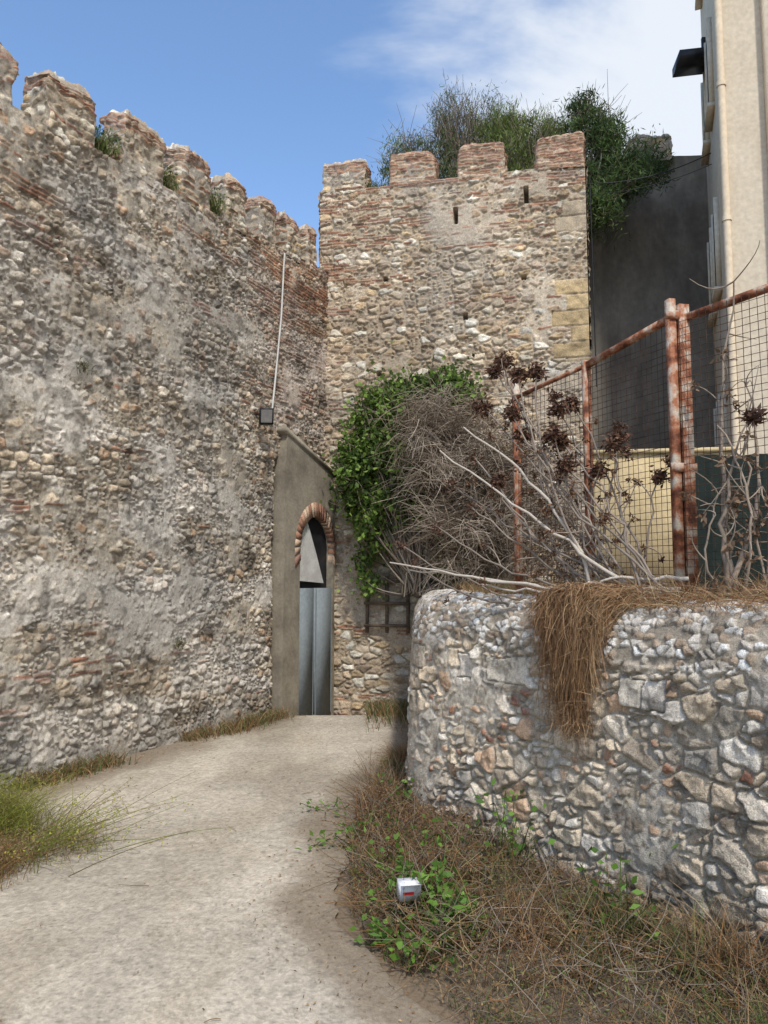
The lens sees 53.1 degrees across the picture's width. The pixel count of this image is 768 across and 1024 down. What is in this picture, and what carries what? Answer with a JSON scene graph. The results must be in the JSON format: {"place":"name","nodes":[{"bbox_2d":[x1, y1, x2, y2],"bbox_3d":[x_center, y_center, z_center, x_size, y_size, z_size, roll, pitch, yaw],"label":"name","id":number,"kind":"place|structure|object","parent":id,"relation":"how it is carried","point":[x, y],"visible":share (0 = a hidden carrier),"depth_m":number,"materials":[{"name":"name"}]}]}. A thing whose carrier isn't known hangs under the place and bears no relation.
{"place":"outdoors","nodes":[
{"label":"outdoors","id":0,"kind":"place"},
{"bbox_2d":[0,715,453,1023],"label":"concrete path","id":1,"kind":"structure","parent":0,"point":[187,935],"depth_m":4.82,"materials":[{"name":"beige concrete"}]},
{"bbox_2d":[0,761,230,890],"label":"clump","id":2,"kind":"object","parent":1,"relation":"on","point":[13,820],"visible":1,"depth_m":5.75,"materials":[{"name":"green plant"}]},
{"bbox_2d":[11,704,296,790],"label":"wall foot grass","id":3,"kind":"structure","parent":1,"relation":"on","point":[239,726],"depth_m":8.40,"materials":[{"name":"brown plant"}]},
{"bbox_2d":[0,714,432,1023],"bbox_3d":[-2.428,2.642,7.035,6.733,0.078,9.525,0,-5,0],"label":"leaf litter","id":4,"kind":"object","parent":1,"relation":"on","point":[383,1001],"visible":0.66,"depth_m":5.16,"materials":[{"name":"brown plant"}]},
{"bbox_2d":[270,434,334,715],"bbox_3d":[-1.346,1.117,12.460,0.350,4.635,1.483,-3,-6,28],"label":"cement surround","id":5,"kind":"object","parent":1,"relation":"on","point":[300,484],"visible":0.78,"depth_m":11.94,"materials":[{"name":"grey concrete"}]},
{"bbox_2d":[277,426,336,477],"bbox_3d":[-1.311,-0.954,12.630,0.330,0.630,1.483,-3,-6,28],"label":"coping","id":6,"kind":"object","parent":5,"relation":"on","point":[283,430],"visible":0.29,"depth_m":12.35,"materials":[{"name":"grey concrete"}]},
{"bbox_2d":[300,523,322,582],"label":"arched panel","id":7,"kind":"structure","parent":5,"relation":"attached to","point":[310,570],"depth_m":12.49,"materials":[{"name":"white plastic"}]},
{"bbox_2d":[300,517,326,587],"bbox_3d":[-1.209,1.695,12.557,0.490,3.500,0.909,0,-5,0],"label":"dark recess","id":8,"kind":"object","parent":5,"relation":"in","point":[317,535],"depth_m":12.88,"materials":[{"name":"metal"}]},
{"bbox_2d":[295,503,335,568],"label":"brick arch","id":9,"kind":"structure","parent":5,"relation":"attached to","point":[317,510],"depth_m":12.65,"materials":[{"name":"brown brick"}]},
{"bbox_2d":[298,588,331,715],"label":"steel door leaves","id":10,"kind":"object","parent":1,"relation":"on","point":[315,612],"visible":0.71,"depth_m":12.46,"materials":[{"name":"grey metal"}]},
{"bbox_2d":[0,0,702,266],"label":"sky","id":11,"kind":"structure","parent":0,"point":[268,93],"materials":[{"name":"blue"}]},
{"bbox_2d":[359,696,408,738],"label":"tower foot grass","id":12,"kind":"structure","parent":0,"point":[385,710],"depth_m":11.31,"materials":[{"name":"brown plant"}]},
{"bbox_2d":[334,803,767,1023],"bbox_3d":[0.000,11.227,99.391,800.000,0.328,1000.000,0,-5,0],"label":"ground","id":13,"kind":"structure","parent":0,"point":[417,994],"depth_m":3.85,"materials":[{"name":"soil"}]},
{"bbox_2d":[0,42,328,790],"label":"crenellated stone wall","id":14,"kind":"structure","parent":13,"relation":"on","point":[137,475],"depth_m":9.09,"materials":[{"name":"grey stone"}]},
{"bbox_2d":[76,356,98,374],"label":"wall tuft","id":15,"kind":"object","parent":14,"relation":"attached to","point":[84,367],"visible":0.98,"depth_m":8.34,"materials":[{"name":"green plant"}]},
{"bbox_2d":[94,123,133,158],"bbox_3d":[-3.322,-4.365,8.982,0.683,0.472,0.676,0,-5,0],"label":"wall tuft","id":16,"kind":"object","parent":14,"relation":"attached to","point":[99,143],"visible":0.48,"depth_m":8.92,"materials":[{"name":"green plant"}]},
{"bbox_2d":[161,163,185,192],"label":"wall tuft","id":17,"kind":"object","parent":14,"relation":"attached to","point":[167,181],"visible":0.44,"depth_m":9.98,"materials":[{"name":"green plant"}]},
{"bbox_2d":[174,635,188,651],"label":"wall tuft","id":18,"kind":"object","parent":14,"relation":"attached to","point":[179,644],"visible":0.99,"depth_m":9.63,"materials":[{"name":"green plant"}]},
{"bbox_2d":[209,184,233,215],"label":"wall tuft","id":19,"kind":"object","parent":14,"relation":"attached to","point":[214,203],"visible":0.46,"depth_m":10.85,"materials":[{"name":"green plant"}]},
{"bbox_2d":[259,253,285,424],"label":"conduit and box","id":20,"kind":"structure","parent":14,"relation":"attached to","point":[266,416],"depth_m":11.86,"materials":[{"name":"white plastic"}]},
{"bbox_2d":[318,131,592,714],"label":"stone tower","id":21,"kind":"structure","parent":13,"relation":"on","point":[483,256],"depth_m":13.12,"materials":[{"name":"beige stone"}]},
{"bbox_2d":[364,175,389,187],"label":"wall tuft","id":22,"kind":"object","parent":21,"relation":"on","point":[376,185],"visible":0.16,"depth_m":13.82,"materials":[{"name":"green plant"}]},
{"bbox_2d":[364,576,409,632],"bbox_3d":[0.048,1.548,12.872,0.780,0.950,0.090,-1,-5,13],"label":"wooden rack","id":23,"kind":"object","parent":21,"relation":"attached to","point":[386,603],"visible":0.79,"depth_m":12.85,"materials":[{"name":"brown wood"}]},
{"bbox_2d":[366,105,458,184],"bbox_3d":[0.694,-6.634,14.791,2.134,2.217,1.665,0,-5,0],"label":"bush","id":24,"kind":"object","parent":21,"relation":"on","point":[413,147],"visible":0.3,"depth_m":14.73,"materials":[{"name":"green plant"}]},
{"bbox_2d":[406,71,522,176],"bbox_3d":[1.517,-7.044,15.085,2.240,3.099,1.669,2,-6,-23],"label":"bush","id":25,"kind":"object","parent":21,"relation":"on","point":[462,138],"visible":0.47,"depth_m":14.94,"materials":[{"name":"green plant"}]},
{"bbox_2d":[457,93,571,171],"bbox_3d":[2.643,-6.760,14.647,2.515,2.444,1.822,0,-5,0],"label":"bush","id":26,"kind":"object","parent":21,"relation":"on","point":[512,132],"visible":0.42,"depth_m":14.39,"materials":[{"name":"green plant"}]},
{"bbox_2d":[552,73,682,250],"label":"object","id":27,"kind":"object","parent":21,"relation":"on","point":[604,146],"visible":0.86,"depth_m":13.78,"materials":[{"name":"green plant"}]},
{"bbox_2d":[587,153,710,386],"bbox_3d":[4.527,-4.099,12.923,2.154,4.107,0.219,0,-5,0],"label":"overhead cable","id":28,"kind":"object","parent":21,"relation":"attached to","point":[589,183],"visible":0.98,"depth_m":13.04,"materials":[{"name":"metal"}]},
{"bbox_2d":[295,772,678,975],"bbox_3d":[0.128,2.184,5.284,1.639,0.632,3.602,3,-6,-30],"label":"green weed","id":29,"kind":"object","parent":13,"relation":"on","point":[433,903],"visible":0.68,"depth_m":4.44,"materials":[{"name":"green plant"}]},
{"bbox_2d":[303,737,767,1023],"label":"dry weeds","id":30,"kind":"object","parent":13,"relation":"on","point":[589,929],"visible":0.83,"depth_m":4.04,"materials":[{"name":"brown plant"}]},
{"bbox_2d":[396,877,420,901],"bbox_3d":[0.146,2.146,4.349,0.122,0.115,0.145,1,-5,-15],"label":"litter carton","id":31,"kind":"object","parent":30,"relation":"on","point":[407,889],"visible":0.96,"depth_m":4.34,"materials":[{"name":"white cardboard"}]},
{"bbox_2d":[405,589,767,980],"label":"stone wall","id":32,"kind":"structure","parent":13,"relation":"on","point":[675,752],"depth_m":4.69,"materials":[{"name":"grey stone"}]},
{"bbox_2d":[679,241,767,597],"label":"bare shrub","id":33,"kind":"object","parent":32,"relation":"on","point":[752,415],"visible":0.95,"depth_m":4.84,"materials":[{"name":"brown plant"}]},
{"bbox_2d":[587,155,715,449],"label":"dark concrete wall","id":34,"kind":"structure","parent":13,"relation":"on","point":[650,267],"depth_m":14.98,"materials":[{"name":"grey concrete"}]},
{"bbox_2d":[624,133,672,162],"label":"stone parapet","id":35,"kind":"structure","parent":34,"relation":"on","point":[668,141],"depth_m":15.12,"materials":[{"name":"grey stone"}]},
{"bbox_2d":[700,0,767,455],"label":"walls","id":36,"kind":"structure","parent":13,"relation":"on","point":[746,129],"depth_m":11.48,"materials":[{"name":"beige paint"}]},
{"bbox_2d":[672,37,705,77],"bbox_3d":[5.290,-7.827,13.133,0.680,0.530,0.540,0,-5,0],"label":"awning box","id":37,"kind":"object","parent":36,"relation":"attached to","point":[689,62],"visible":0.64,"depth_m":13.05,"materials":[{"name":"metal"}]},
{"bbox_2d":[695,0,728,446],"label":"window frames","id":38,"kind":"structure","parent":36,"relation":"attached to","point":[715,295],"depth_m":12.39,"materials":[{"name":"beige paint"}]},
{"bbox_2d":[702,41,720,436],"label":"shutters","id":39,"kind":"object","parent":38,"relation":"attached to","point":[713,214],"visible":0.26,"depth_m":12.73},
{"bbox_2d":[714,0,739,453],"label":"downpipe","id":40,"kind":"object","parent":36,"relation":"attached to","point":[724,164],"visible":0.56,"depth_m":11.32,"materials":[{"name":"beige metal"}]},
{"bbox_2d":[760,0,767,165],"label":"projecting bay","id":41,"kind":"object","parent":36,"relation":"attached to","point":[764,18],"depth_m":11.43,"materials":[{"name":"white paint"}]},
{"bbox_2d":[448,576,766,598],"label":"terrace dry grass","id":42,"kind":"structure","parent":0,"point":[472,588],"depth_m":7.57,"materials":[{"name":"brown plant"}]},
{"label":"terrace soil","id":43,"kind":"structure","parent":0,"visible":0},
{"bbox_2d":[320,342,505,611],"bbox_3d":[0.483,-0.605,12.485,3.348,4.429,1.762,-3,-6,26],"label":"green creeper","id":44,"kind":"object","parent":43,"relation":"on","point":[360,476],"visible":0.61,"depth_m":12.30,"materials":[{"name":"green plant"}]},
{"bbox_2d":[368,361,584,594],"bbox_3d":[1.731,-0.382,11.318,4.272,4.024,2.526,-2,-6,22],"label":"dead thicket","id":45,"kind":"object","parent":43,"relation":"on","point":[446,429],"visible":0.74,"depth_m":11.26,"materials":[{"name":"brown plant"}]},
{"bbox_2d":[390,350,688,605],"bbox_3d":[1.053,-0.291,5.848,2.341,2.080,0.648,-3,-6,29],"label":"aeonium plant","id":46,"kind":"object","parent":43,"relation":"on","point":[552,435],"visible":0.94,"depth_m":5.66,"materials":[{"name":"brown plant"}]},
{"bbox_2d":[491,559,767,765],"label":"dry straw clump","id":47,"kind":"object","parent":43,"relation":"on","point":[569,623],"visible":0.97,"depth_m":4.92,"materials":[{"name":"brown plant"}]},
{"bbox_2d":[512,283,767,593],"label":"rusty fence","id":48,"kind":"object","parent":43,"relation":"on","point":[676,320],"visible":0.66,"depth_m":5.32,"materials":[{"name":"metal"}]},
{"bbox_2d":[593,447,735,586],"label":"yellow garden wall","id":49,"kind":"structure","parent":43,"relation":"on","point":[667,551],"depth_m":9.25,"materials":[{"name":"paint"}]},
{"bbox_2d":[695,454,767,593],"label":"green fence screen","id":50,"kind":"object","parent":43,"relation":"on","point":[715,479],"visible":0.3,"depth_m":7.50,"materials":[{"name":"fabric"}]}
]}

